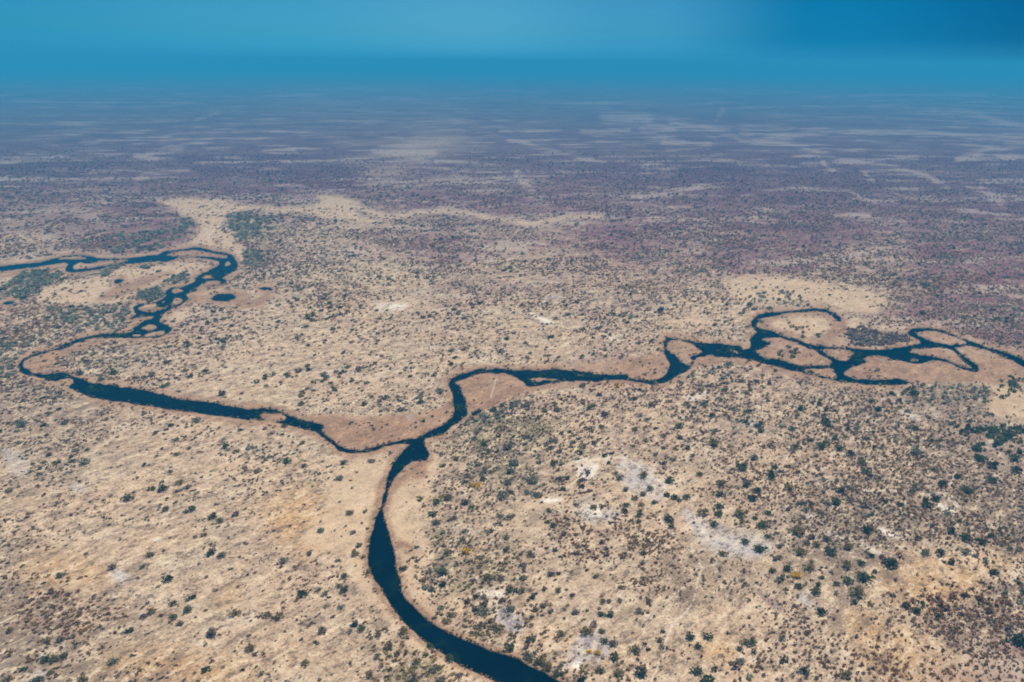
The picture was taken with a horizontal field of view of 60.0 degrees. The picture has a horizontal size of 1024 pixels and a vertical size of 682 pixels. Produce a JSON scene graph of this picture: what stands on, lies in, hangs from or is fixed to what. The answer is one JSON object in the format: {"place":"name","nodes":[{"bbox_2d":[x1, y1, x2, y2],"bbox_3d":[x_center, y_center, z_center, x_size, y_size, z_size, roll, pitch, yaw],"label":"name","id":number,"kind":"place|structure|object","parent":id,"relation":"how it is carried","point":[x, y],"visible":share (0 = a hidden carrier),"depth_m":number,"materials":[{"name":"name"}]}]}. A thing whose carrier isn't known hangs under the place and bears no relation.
{"place":"outdoors","nodes":[
{"label":"outdoors","id":0,"kind":"place"},
{"bbox_2d":[0,62,1023,681],"bbox_3d":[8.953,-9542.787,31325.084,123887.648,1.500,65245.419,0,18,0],"label":"ground","id":1,"kind":"structure","parent":0,"point":[790,116],"depth_m":991.26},
{"bbox_2d":[0,674,13,681],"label":"olive bush","id":2,"kind":"object","parent":1,"relation":"on","point":[7,678],"visible":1,"depth_m":490.87,"materials":[{"name":"green plant"}]},
{"bbox_2d":[16,419,28,425],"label":"grey bush","id":3,"kind":"object","parent":1,"relation":"on","point":[22,422],"visible":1,"depth_m":831.67,"materials":[{"name":"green plant"}]},
{"bbox_2d":[29,675,44,681],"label":"green bush","id":4,"kind":"object","parent":1,"relation":"on","point":[38,678],"visible":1,"depth_m":491.79,"materials":[{"name":"green plant"}]},
{"bbox_2d":[37,653,53,661],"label":"green bush","id":5,"kind":"object","parent":1,"relation":"on","point":[47,657],"visible":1,"depth_m":508.73,"materials":[{"name":"green plant"}]},
{"bbox_2d":[49,654,60,662],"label":"olive bush","id":6,"kind":"object","parent":1,"relation":"on","point":[55,657],"visible":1,"depth_m":508.46,"materials":[{"name":"green plant"}]},
{"bbox_2d":[55,636,64,641],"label":"bare bush","id":7,"kind":"object","parent":1,"relation":"on","point":[59,639],"visible":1,"depth_m":525.36,"materials":[{"name":"grey plant"}]},
{"bbox_2d":[76,674,88,681],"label":"olive bush","id":8,"kind":"object","parent":1,"relation":"on","point":[82,678],"visible":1,"depth_m":490.57,"materials":[{"name":"green plant"}]},
{"bbox_2d":[108,657,120,664],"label":"grey bush","id":9,"kind":"object","parent":1,"relation":"on","point":[113,660],"visible":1,"depth_m":507.34,"materials":[{"name":"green plant"}]},
{"bbox_2d":[119,493,135,500],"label":"green bush","id":10,"kind":"object","parent":1,"relation":"on","point":[127,497],"visible":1,"depth_m":694.44,"materials":[{"name":"green plant"}]},
{"bbox_2d":[158,484,168,490],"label":"green bush","id":11,"kind":"object","parent":1,"relation":"on","point":[162,487],"visible":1,"depth_m":708.85,"materials":[{"name":"green plant"}]},
{"bbox_2d":[161,575,173,581],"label":"dark bush","id":12,"kind":"object","parent":1,"relation":"on","point":[169,577],"visible":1,"depth_m":587.47,"materials":[{"name":"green plant"}]},
{"bbox_2d":[183,605,193,612],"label":"grey bush","id":13,"kind":"object","parent":1,"relation":"on","point":[187,608],"visible":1,"depth_m":554.53,"materials":[{"name":"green plant"}]},
{"bbox_2d":[204,547,216,555],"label":"dark bush","id":14,"kind":"object","parent":1,"relation":"on","point":[210,552],"visible":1,"depth_m":618.65,"materials":[{"name":"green plant"}]},
{"bbox_2d":[205,627,218,635],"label":"bare bush","id":15,"kind":"object","parent":1,"relation":"on","point":[210,632],"visible":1,"depth_m":531.96,"materials":[{"name":"grey plant"}]},
{"bbox_2d":[229,608,241,615],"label":"olive bush","id":16,"kind":"object","parent":1,"relation":"on","point":[235,611],"visible":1,"depth_m":551.37,"materials":[{"name":"green plant"}]},
{"bbox_2d":[244,643,256,651],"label":"olive bush","id":17,"kind":"object","parent":1,"relation":"on","point":[251,647],"visible":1,"depth_m":518.91,"materials":[{"name":"green plant"}]},
{"bbox_2d":[261,611,272,617],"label":"olive bush","id":18,"kind":"object","parent":1,"relation":"on","point":[267,613],"visible":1,"depth_m":550.09,"materials":[{"name":"green plant"}]},
{"bbox_2d":[296,589,308,596],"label":"dark bush","id":19,"kind":"object","parent":1,"relation":"on","point":[302,592],"visible":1,"depth_m":571.83,"materials":[{"name":"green plant"}]},
{"bbox_2d":[318,626,326,633],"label":"bare bush","id":20,"kind":"object","parent":1,"relation":"on","point":[324,629],"visible":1,"depth_m":535.42,"materials":[{"name":"grey plant"}]},
{"bbox_2d":[384,641,394,649],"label":"olive bush","id":21,"kind":"object","parent":1,"relation":"on","point":[389,643],"visible":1,"depth_m":521.48,"materials":[{"name":"green plant"}]},
{"bbox_2d":[398,625,408,635],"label":"olive bush","id":22,"kind":"object","parent":1,"relation":"on","point":[403,630],"visible":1,"depth_m":534.46,"materials":[{"name":"green plant"}]},
{"bbox_2d":[438,493,453,499],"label":"olive bush","id":23,"kind":"object","parent":1,"relation":"on","point":[447,496],"visible":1,"depth_m":698.16,"materials":[{"name":"green plant"}]},
{"bbox_2d":[445,654,453,660],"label":"green bush","id":24,"kind":"object","parent":1,"relation":"on","point":[447,658],"visible":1,"depth_m":511.42,"materials":[{"name":"green plant"}]},
{"bbox_2d":[470,482,481,487],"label":"yellow bush","id":25,"kind":"object","parent":1,"relation":"on","point":[477,484],"visible":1,"depth_m":719.51,"materials":[{"name":"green plant"}]},
{"bbox_2d":[478,606,489,615],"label":"grey bush","id":26,"kind":"object","parent":1,"relation":"on","point":[482,610],"visible":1,"depth_m":554.95,"materials":[{"name":"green plant"}]},
{"bbox_2d":[491,622,505,631],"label":"olive bush","id":27,"kind":"object","parent":1,"relation":"on","point":[499,626],"visible":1,"depth_m":539.27,"materials":[{"name":"green plant"}]},
{"bbox_2d":[497,491,508,499],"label":"grey bush","id":28,"kind":"object","parent":1,"relation":"on","point":[501,495],"visible":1,"depth_m":701.04,"materials":[{"name":"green plant"}]},
{"bbox_2d":[504,641,514,649],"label":"green bush","id":29,"kind":"object","parent":1,"relation":"on","point":[508,645],"visible":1,"depth_m":521.74,"materials":[{"name":"green plant"}]},
{"bbox_2d":[504,604,514,611],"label":"grey bush","id":30,"kind":"object","parent":1,"relation":"on","point":[508,606],"visible":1,"depth_m":558.22,"materials":[{"name":"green plant"}]},
{"bbox_2d":[0,145,1023,681],"bbox_3d":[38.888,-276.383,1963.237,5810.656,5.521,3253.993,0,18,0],"label":"scrub","id":31,"kind":"object","parent":1,"relation":"on","point":[852,487],"visible":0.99,"depth_m":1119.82,"materials":[{"name":"green plant"}]},
{"bbox_2d":[509,458,519,464],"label":"grey bush","id":32,"kind":"object","parent":1,"relation":"on","point":[515,461],"visible":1,"depth_m":758.80,"materials":[{"name":"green plant"}]},
{"bbox_2d":[17,252,1022,681],"bbox_3d":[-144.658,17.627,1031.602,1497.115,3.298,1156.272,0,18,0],"label":"reeds","id":33,"kind":"object","parent":1,"relation":"on","point":[91,388],"visible":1,"depth_m":981.19,"materials":[{"name":"brown plant"}]},
{"bbox_2d":[523,649,535,659],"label":"grey bush","id":34,"kind":"object","parent":1,"relation":"on","point":[528,655],"visible":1,"depth_m":513.35,"materials":[{"name":"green plant"}]},
{"bbox_2d":[525,476,539,482],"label":"grey bush","id":35,"kind":"object","parent":1,"relation":"on","point":[531,479],"visible":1,"depth_m":727.93,"materials":[{"name":"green plant"}]},
{"bbox_2d":[531,491,543,496],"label":"grey bush","id":36,"kind":"object","parent":1,"relation":"on","point":[534,493],"visible":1,"depth_m":704.24,"materials":[{"name":"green plant"}]},
{"bbox_2d":[533,654,545,663],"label":"olive bush","id":37,"kind":"object","parent":1,"relation":"on","point":[541,660],"visible":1,"depth_m":509.45,"materials":[{"name":"green plant"}]},
{"bbox_2d":[541,660,553,669],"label":"olive bush","id":38,"kind":"object","parent":1,"relation":"on","point":[548,665],"visible":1,"depth_m":504.91,"materials":[{"name":"green plant"}]},
{"bbox_2d":[551,666,563,675],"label":"grey bush","id":39,"kind":"object","parent":1,"relation":"on","point":[556,671],"visible":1,"depth_m":499.77,"materials":[{"name":"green plant"}]},
{"bbox_2d":[576,675,587,681],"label":"dark bush","id":40,"kind":"object","parent":1,"relation":"on","point":[582,678],"visible":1,"depth_m":493.88,"materials":[{"name":"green plant"}]},
{"bbox_2d":[580,625,593,633],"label":"olive bush","id":41,"kind":"object","parent":1,"relation":"on","point":[585,628],"visible":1,"depth_m":535.96,"materials":[{"name":"green plant"}]},
{"bbox_2d":[595,666,604,672],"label":"green bush","id":42,"kind":"object","parent":1,"relation":"on","point":[601,670],"visible":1,"depth_m":502.32,"materials":[{"name":"green plant"}]},
{"bbox_2d":[609,651,618,661],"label":"green bush","id":43,"kind":"object","parent":1,"relation":"on","point":[613,656],"visible":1,"depth_m":513.45,"materials":[{"name":"green plant"}]},
{"bbox_2d":[613,667,624,676],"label":"olive bush","id":44,"kind":"object","parent":1,"relation":"on","point":[618,672],"visible":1,"depth_m":499.90,"materials":[{"name":"green plant"}]},
{"bbox_2d":[627,644,639,651],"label":"olive bush","id":45,"kind":"object","parent":1,"relation":"on","point":[635,647],"visible":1,"depth_m":520.36,"materials":[{"name":"green plant"}]},
{"bbox_2d":[633,667,647,676],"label":"dark bush","id":46,"kind":"object","parent":1,"relation":"on","point":[643,671],"visible":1,"depth_m":500.24,"materials":[{"name":"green plant"}]},
{"bbox_2d":[663,513,673,521],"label":"dark bush","id":47,"kind":"object","parent":1,"relation":"on","point":[667,516],"visible":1,"depth_m":668.26,"materials":[{"name":"green plant"}]},
{"bbox_2d":[665,476,674,483],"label":"green bush","id":48,"kind":"object","parent":1,"relation":"on","point":[669,478],"visible":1,"depth_m":729.30,"materials":[{"name":"green plant"}]},
{"bbox_2d":[686,631,694,639],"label":"green bush","id":49,"kind":"object","parent":1,"relation":"on","point":[689,635],"visible":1,"depth_m":532.30,"materials":[{"name":"green plant"}]},
{"bbox_2d":[689,666,703,673],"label":"green bush","id":50,"kind":"object","parent":1,"relation":"on","point":[697,670],"visible":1,"depth_m":502.53,"materials":[{"name":"green plant"}]},
{"bbox_2d":[696,507,708,515],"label":"olive bush","id":51,"kind":"object","parent":1,"relation":"on","point":[703,510],"visible":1,"depth_m":677.58,"materials":[{"name":"green plant"}]},
{"bbox_2d":[699,674,715,681],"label":"green bush","id":52,"kind":"object","parent":1,"relation":"on","point":[706,678],"visible":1,"depth_m":494.35,"materials":[{"name":"green plant"}]},
{"bbox_2d":[703,632,712,639],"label":"green bush","id":53,"kind":"object","parent":1,"relation":"on","point":[708,637],"visible":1,"depth_m":532.32,"materials":[{"name":"green plant"}]},
{"bbox_2d":[707,438,718,445],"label":"olive bush","id":54,"kind":"object","parent":1,"relation":"on","point":[713,441],"visible":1,"depth_m":800.54,"materials":[{"name":"green plant"}]},
{"bbox_2d":[713,488,727,495],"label":"green bush","id":55,"kind":"object","parent":1,"relation":"on","point":[721,492],"visible":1,"depth_m":708.40,"materials":[{"name":"green plant"}]},
{"bbox_2d":[715,479,726,484],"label":"olive bush","id":56,"kind":"object","parent":1,"relation":"on","point":[721,481],"visible":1,"depth_m":725.79,"materials":[{"name":"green plant"}]},
{"bbox_2d":[734,508,745,515],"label":"olive bush","id":57,"kind":"object","parent":1,"relation":"on","point":[739,511],"visible":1,"depth_m":676.50,"materials":[{"name":"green plant"}]},
{"bbox_2d":[736,462,746,469],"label":"green bush","id":58,"kind":"object","parent":1,"relation":"on","point":[739,465],"visible":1,"depth_m":753.12,"materials":[{"name":"green plant"}]},
{"bbox_2d":[742,478,753,484],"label":"bare bush","id":59,"kind":"object","parent":1,"relation":"on","point":[746,481],"visible":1,"depth_m":724.72,"materials":[{"name":"grey plant"}]},
{"bbox_2d":[747,638,757,645],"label":"green bush","id":60,"kind":"object","parent":1,"relation":"on","point":[752,641],"visible":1,"depth_m":526.56,"materials":[{"name":"green plant"}]},
{"bbox_2d":[747,494,757,500],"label":"dark bush","id":61,"kind":"object","parent":1,"relation":"on","point":[752,497],"visible":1,"depth_m":700.83,"materials":[{"name":"green plant"}]},
{"bbox_2d":[753,545,768,551],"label":"green bush","id":62,"kind":"object","parent":1,"relation":"on","point":[759,548],"visible":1,"depth_m":627.87,"materials":[{"name":"green plant"}]},
{"bbox_2d":[756,520,767,526],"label":"green bush","id":63,"kind":"object","parent":1,"relation":"on","point":[762,522],"visible":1,"depth_m":661.15,"materials":[{"name":"green plant"}]},
{"bbox_2d":[765,470,777,477],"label":"dark bush","id":64,"kind":"object","parent":1,"relation":"on","point":[770,474],"visible":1,"depth_m":738.32,"materials":[{"name":"green plant"}]},
{"bbox_2d":[790,571,801,577],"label":"yellow bush","id":65,"kind":"object","parent":1,"relation":"on","point":[797,574],"visible":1,"depth_m":596.75,"materials":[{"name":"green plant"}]},
{"bbox_2d":[790,525,806,534],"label":"olive bush","id":66,"kind":"object","parent":1,"relation":"on","point":[798,529],"visible":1,"depth_m":651.38,"materials":[{"name":"green plant"}]},
{"bbox_2d":[795,548,807,555],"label":"olive bush","id":67,"kind":"object","parent":1,"relation":"on","point":[803,551],"visible":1,"depth_m":624.34,"materials":[{"name":"green plant"}]},
{"bbox_2d":[797,665,809,674],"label":"dark bush","id":68,"kind":"object","parent":1,"relation":"on","point":[804,668],"visible":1,"depth_m":503.09,"materials":[{"name":"green plant"}]},
{"bbox_2d":[802,563,814,570],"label":"olive bush","id":69,"kind":"object","parent":1,"relation":"on","point":[810,568],"visible":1,"depth_m":605.83,"materials":[{"name":"green plant"}]},
{"bbox_2d":[811,586,820,594],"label":"green bush","id":70,"kind":"object","parent":1,"relation":"on","point":[814,589],"visible":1,"depth_m":578.07,"materials":[{"name":"green plant"}]},
{"bbox_2d":[816,607,827,613],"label":"dark bush","id":71,"kind":"object","parent":1,"relation":"on","point":[820,610],"visible":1,"depth_m":556.71,"materials":[{"name":"green plant"}]},
{"bbox_2d":[817,442,829,448],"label":"green bush","id":72,"kind":"object","parent":1,"relation":"on","point":[822,445],"visible":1,"depth_m":795.90,"materials":[{"name":"green plant"}]},
{"bbox_2d":[821,416,830,422],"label":"green bush","id":73,"kind":"object","parent":1,"relation":"on","point":[826,420],"visible":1,"depth_m":850.98,"materials":[{"name":"green plant"}]},
{"bbox_2d":[823,546,837,554],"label":"green bush","id":74,"kind":"object","parent":1,"relation":"on","point":[829,549],"visible":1,"depth_m":624.78,"materials":[{"name":"green plant"}]},
{"bbox_2d":[831,497,841,503],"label":"green bush","id":75,"kind":"object","parent":1,"relation":"on","point":[837,501],"visible":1,"depth_m":696.22,"materials":[{"name":"green plant"}]},
{"bbox_2d":[839,669,851,678],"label":"olive bush","id":76,"kind":"object","parent":1,"relation":"on","point":[846,672],"visible":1,"depth_m":499.66,"materials":[{"name":"green plant"}]},
{"bbox_2d":[841,560,851,567],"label":"olive bush","id":77,"kind":"object","parent":1,"relation":"on","point":[846,563],"visible":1,"depth_m":608.86,"materials":[{"name":"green plant"}]},
{"bbox_2d":[843,543,853,549],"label":"olive bush","id":78,"kind":"object","parent":1,"relation":"on","point":[848,545],"visible":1,"depth_m":631.43,"materials":[{"name":"green plant"}]},
{"bbox_2d":[843,576,854,584],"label":"green bush","id":79,"kind":"object","parent":1,"relation":"on","point":[848,580],"visible":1,"depth_m":589.54,"materials":[{"name":"green plant"}]},
{"bbox_2d":[848,584,866,596],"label":"olive bush","id":80,"kind":"object","parent":1,"relation":"on","point":[859,591],"visible":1,"depth_m":576.31,"materials":[{"name":"green plant"}]},
{"bbox_2d":[856,457,866,464],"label":"olive bush","id":81,"kind":"object","parent":1,"relation":"on","point":[862,461],"visible":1,"depth_m":764.94,"materials":[{"name":"green plant"}]},
{"bbox_2d":[855,571,875,581],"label":"green bush","id":82,"kind":"object","parent":1,"relation":"on","point":[863,575],"visible":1,"depth_m":592.99,"materials":[{"name":"green plant"}]},
{"bbox_2d":[861,526,874,532],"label":"dark bush","id":83,"kind":"object","parent":1,"relation":"on","point":[867,529],"visible":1,"depth_m":653.74,"materials":[{"name":"green plant"}]},
{"bbox_2d":[881,557,898,566],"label":"dark bush","id":84,"kind":"object","parent":1,"relation":"on","point":[891,562],"visible":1,"depth_m":609.07,"materials":[{"name":"green plant"}]},
{"bbox_2d":[910,606,920,612],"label":"dark bush","id":85,"kind":"object","parent":1,"relation":"on","point":[916,610],"visible":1,"depth_m":558.78,"materials":[{"name":"green plant"}]},
{"bbox_2d":[910,446,922,453],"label":"grey bush","id":86,"kind":"object","parent":1,"relation":"on","point":[915,450],"visible":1,"depth_m":785.72,"materials":[{"name":"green plant"}]},
{"bbox_2d":[921,500,934,507],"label":"dark bush","id":87,"kind":"object","parent":1,"relation":"on","point":[928,504],"visible":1,"depth_m":691.59,"materials":[{"name":"green plant"}]},
{"bbox_2d":[935,547,947,554],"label":"dark bush","id":88,"kind":"object","parent":1,"relation":"on","point":[940,551],"visible":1,"depth_m":624.61,"materials":[{"name":"green plant"}]},
{"bbox_2d":[947,526,956,533],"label":"dark bush","id":89,"kind":"object","parent":1,"relation":"on","point":[953,529],"visible":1,"depth_m":654.10,"materials":[{"name":"green plant"}]},
{"bbox_2d":[959,532,971,539],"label":"green bush","id":90,"kind":"object","parent":1,"relation":"on","point":[965,535],"visible":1,"depth_m":644.73,"materials":[{"name":"green plant"}]},
{"bbox_2d":[960,548,973,553],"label":"grey bush","id":91,"kind":"object","parent":1,"relation":"on","point":[965,551],"visible":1,"depth_m":625.86,"materials":[{"name":"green plant"}]},
{"bbox_2d":[959,484,975,491],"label":"green bush","id":92,"kind":"object","parent":1,"relation":"on","point":[965,487],"visible":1,"depth_m":717.08,"materials":[{"name":"green plant"}]},
{"bbox_2d":[972,444,982,450],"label":"green bush","id":93,"kind":"object","parent":1,"relation":"on","point":[975,447],"visible":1,"depth_m":794.38,"materials":[{"name":"green plant"}]},
{"bbox_2d":[974,537,986,544],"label":"dark bush","id":94,"kind":"object","parent":1,"relation":"on","point":[980,541],"visible":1,"depth_m":639.97,"materials":[{"name":"green plant"}]},
{"bbox_2d":[974,453,989,460],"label":"green bush","id":95,"kind":"object","parent":1,"relation":"on","point":[978,456],"visible":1,"depth_m":772.97,"materials":[{"name":"green plant"}]},
{"bbox_2d":[984,476,1000,481],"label":"green bush","id":96,"kind":"object","parent":1,"relation":"on","point":[993,479],"visible":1,"depth_m":734.12,"materials":[{"name":"green plant"}]},
{"bbox_2d":[987,460,1000,467],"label":"dark bush","id":97,"kind":"object","parent":1,"relation":"on","point":[990,463],"visible":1,"depth_m":760.28,"materials":[{"name":"green plant"}]},
{"bbox_2d":[989,568,999,574],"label":"dark bush","id":98,"kind":"object","parent":1,"relation":"on","point":[994,571],"visible":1,"depth_m":601.60,"materials":[{"name":"green plant"}]},
{"bbox_2d":[1006,633,1023,645],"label":"dark bush","id":99,"kind":"object","parent":1,"relation":"on","point":[1017,638],"visible":1,"depth_m":530.14,"materials":[{"name":"green plant"}]},
{"bbox_2d":[1008,453,1021,459],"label":"green bush","id":100,"kind":"object","parent":1,"relation":"on","point":[1013,457],"visible":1,"depth_m":774.19,"materials":[{"name":"green plant"}]},
{"bbox_2d":[1010,466,1022,471],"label":"dark bush","id":101,"kind":"object","parent":1,"relation":"on","point":[1017,468],"visible":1,"depth_m":752.67,"materials":[{"name":"green plant"}]},
{"bbox_2d":[0,247,1023,681],"bbox_3d":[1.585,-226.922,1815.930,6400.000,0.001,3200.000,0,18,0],"label":"river water","id":102,"kind":"structure","parent":0,"point":[498,667],"depth_m":932.54,"materials":[{"name":"blue liquid"}]},
{"bbox_2d":[0,0,1023,69],"label":"sky","id":103,"kind":"structure","parent":0,"point":[880,34],"materials":[{"name":"blue"}]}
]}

